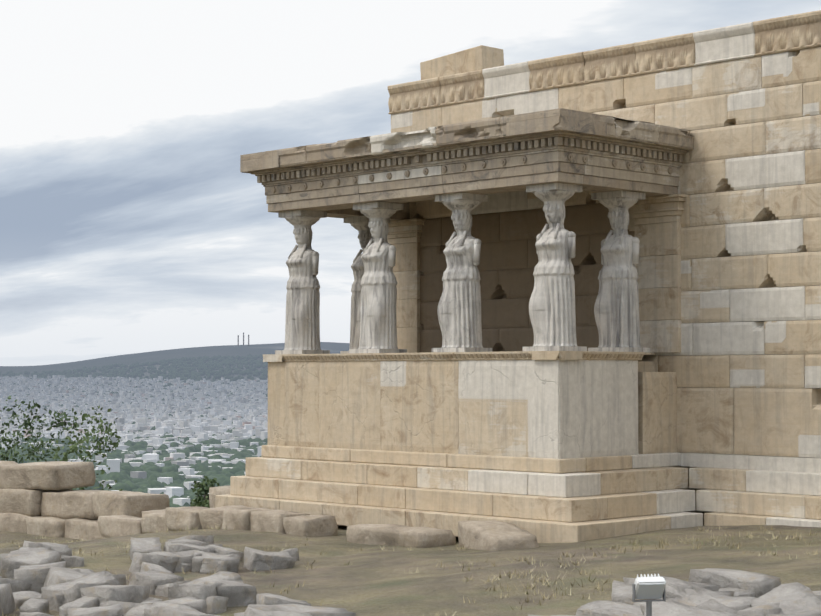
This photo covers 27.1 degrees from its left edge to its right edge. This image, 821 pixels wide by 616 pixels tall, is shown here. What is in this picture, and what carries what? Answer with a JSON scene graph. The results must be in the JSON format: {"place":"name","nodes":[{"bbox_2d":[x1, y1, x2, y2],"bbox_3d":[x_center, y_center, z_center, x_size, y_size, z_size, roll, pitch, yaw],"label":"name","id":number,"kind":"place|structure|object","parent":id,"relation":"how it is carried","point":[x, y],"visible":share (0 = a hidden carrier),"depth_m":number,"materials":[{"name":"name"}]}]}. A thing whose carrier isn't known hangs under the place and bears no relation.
{"place":"outdoors","nodes":[
{"label":"outdoors","id":0,"kind":"place"},
{"bbox_2d":[0,342,820,615],"bbox_3d":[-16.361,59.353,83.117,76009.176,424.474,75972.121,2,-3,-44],"label":"terrain","id":1,"kind":"structure","parent":0,"point":[371,580],"depth_m":19.57,"materials":[{"name":"beige soil"}]},
{"bbox_2d":[0,409,54,463],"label":"bush","id":2,"kind":"object","parent":1,"relation":"on","point":[29,450],"visible":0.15,"depth_m":57.24,"materials":[{"name":"green plant"}]},
{"bbox_2d":[0,396,121,490],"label":"shrub","id":3,"kind":"object","parent":1,"relation":"on","point":[73,448],"visible":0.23,"depth_m":50.09,"materials":[{"name":"green plant"}]},
{"bbox_2d":[0,375,267,505],"bbox_3d":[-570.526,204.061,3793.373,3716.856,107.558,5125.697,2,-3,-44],"label":"city buildings","id":4,"kind":"structure","parent":1,"relation":"on","point":[186,421],"depth_m":3922.61,"materials":[{"name":"white concrete"}]},
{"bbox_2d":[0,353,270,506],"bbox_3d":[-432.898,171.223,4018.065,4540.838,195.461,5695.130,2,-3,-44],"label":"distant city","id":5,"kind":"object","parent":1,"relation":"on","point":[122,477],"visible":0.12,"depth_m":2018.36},
{"bbox_2d":[190,476,219,507],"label":"shrub","id":6,"kind":"object","parent":1,"relation":"on","point":[201,499],"visible":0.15,"depth_m":44.90,"materials":[{"name":"green plant"}]},
{"bbox_2d":[238,332,248,345],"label":"ridge antenna masts","id":7,"kind":"object","parent":1,"relation":"on","point":[243,339],"visible":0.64,"depth_m":7859.66,"materials":[{"name":"silver metal"}]},
{"bbox_2d":[0,461,538,550],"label":"temple foundation blocks","id":8,"kind":"structure","parent":1,"relation":"on","point":[41,498],"depth_m":28.18,"materials":[{"name":"beige stone"}]},
{"bbox_2d":[2,525,817,615],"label":"dry grass tufts","id":9,"kind":"object","parent":1,"relation":"on","point":[571,555],"visible":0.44,"depth_m":19.59,"materials":[{"name":"brown plant"}]},
{"bbox_2d":[0,535,820,615],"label":"limestone rocks","id":10,"kind":"object","parent":1,"relation":"on","point":[44,576],"visible":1,"depth_m":16.70,"materials":[{"name":"grey stone"}]},
{"bbox_2d":[215,457,820,542],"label":"stone steps","id":11,"kind":"structure","parent":1,"relation":"on","point":[562,507],"depth_m":24.07,"materials":[{"name":"stone"}]},
{"bbox_2d":[261,445,680,473],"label":"podium base molding","id":12,"kind":"structure","parent":11,"relation":"on","point":[566,465],"depth_m":24.87,"materials":[{"name":"beige stone"}]},
{"bbox_2d":[268,360,676,458],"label":"podium orthostates","id":13,"kind":"object","parent":11,"relation":"on","point":[558,409],"visible":1,"depth_m":24.99,"materials":[{"name":"beige stone"}]},
{"bbox_2d":[275,210,329,353],"bbox_3d":[-1.786,-0.410,28.111,0.600,2.361,0.716,2,-3,-44],"label":"caryatid","id":14,"kind":"object","parent":13,"relation":"on","point":[302,329],"visible":1,"depth_m":27.89,"materials":[{"name":"stone"}]},
{"bbox_2d":[340,216,389,353],"bbox_3d":[-0.746,-0.371,29.122,0.600,2.361,0.716,2,-3,-44],"label":"caryatid statue","id":15,"kind":"object","parent":13,"relation":"on","point":[360,224],"visible":0.38,"depth_m":29.02,"materials":[{"name":"stone"}]},
{"bbox_2d":[349,202,406,352],"bbox_3d":[-0.508,-0.460,26.801,0.600,2.361,0.719,2,-3,-44],"label":"caryatid","id":16,"kind":"object","parent":13,"relation":"on","point":[378,324],"visible":1,"depth_m":26.59,"materials":[{"name":"stone"}]},
{"bbox_2d":[263,351,655,361],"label":"parapet cap molding","id":17,"kind":"structure","parent":13,"relation":"on","point":[530,355],"depth_m":24.90,"materials":[{"name":"beige stone"}]},
{"bbox_2d":[432,193,491,351],"bbox_3d":[0.769,-0.511,25.491,0.600,2.361,0.717,2,-3,-44],"label":"caryatid","id":18,"kind":"object","parent":13,"relation":"on","point":[459,312],"visible":1,"depth_m":25.29,"materials":[{"name":"stone"}]},
{"bbox_2d":[265,151,679,220],"bbox_3d":[0.816,-1.849,26.867,2.786,0.418,6.402,2,-3,-44],"label":"architrave","id":19,"kind":"object","parent":18,"relation":"on","point":[331,198],"visible":0.83,"depth_m":25.15,"materials":[{"name":"beige stone"}]},
{"bbox_2d":[240,108,693,173],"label":"cornice","id":20,"kind":"structure","parent":19,"relation":"on","point":[564,120],"depth_m":24.80,"materials":[{"name":"beige stone"}]},
{"bbox_2d":[401,115,683,135],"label":"porch roof","id":21,"kind":"structure","parent":20,"relation":"on","point":[615,119],"depth_m":24.58,"materials":[{"name":"beige stone"}]},
{"bbox_2d":[251,131,688,186],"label":"porch mouldings","id":22,"kind":"object","parent":19,"relation":"attached to","point":[425,152],"visible":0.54,"depth_m":25.02,"materials":[{"name":"beige stone"}]},
{"bbox_2d":[257,137,682,182],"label":"porch dentils","id":23,"kind":"object","parent":19,"relation":"attached to","point":[566,142],"visible":0.69,"depth_m":24.96,"materials":[{"name":"beige stone"}]},
{"bbox_2d":[271,153,672,192],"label":"architrave discs","id":24,"kind":"object","parent":19,"relation":"on","point":[503,162],"visible":1,"depth_m":25.15,"materials":[{"name":"stone"}]},
{"bbox_2d":[387,194,687,352],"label":"pilasters","id":25,"kind":"object","parent":13,"relation":"on","point":[657,227],"visible":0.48,"depth_m":25.82,"materials":[{"name":"beige stone"}]},
{"bbox_2d":[523,183,586,350],"bbox_3d":[2.046,-0.561,24.181,0.600,2.361,0.718,2,-3,-44],"label":"caryatid","id":26,"kind":"object","parent":13,"relation":"on","point":[552,310],"visible":1,"depth_m":23.98,"materials":[{"name":"stone"}]},
{"bbox_2d":[588,190,649,351],"bbox_3d":[3.085,-0.522,25.192,0.600,2.361,0.719,2,-3,-44],"label":"caryatid","id":27,"kind":"object","parent":13,"relation":"on","point":[616,310],"visible":1,"depth_m":24.99,"materials":[{"name":"stone"}]},
{"bbox_2d":[388,10,820,472],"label":"wall","id":28,"kind":"structure","parent":11,"relation":"on","point":[740,104],"depth_m":25.09,"materials":[{"name":"stone"}]},
{"bbox_2d":[420,45,716,518],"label":"stone blocks","id":29,"kind":"structure","parent":28,"relation":"on","point":[480,57],"depth_m":29.11,"materials":[{"name":"stone"}]},
{"bbox_2d":[632,574,665,615],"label":"floodlight","id":30,"kind":"object","parent":1,"relation":"on","point":[648,587],"visible":1,"depth_m":9.41,"materials":[{"name":"grey metal"}]},
{"bbox_2d":[0,0,820,365],"label":"sky","id":31,"kind":"structure","parent":0,"point":[131,222],"materials":[{"name":"white"}]}
]}

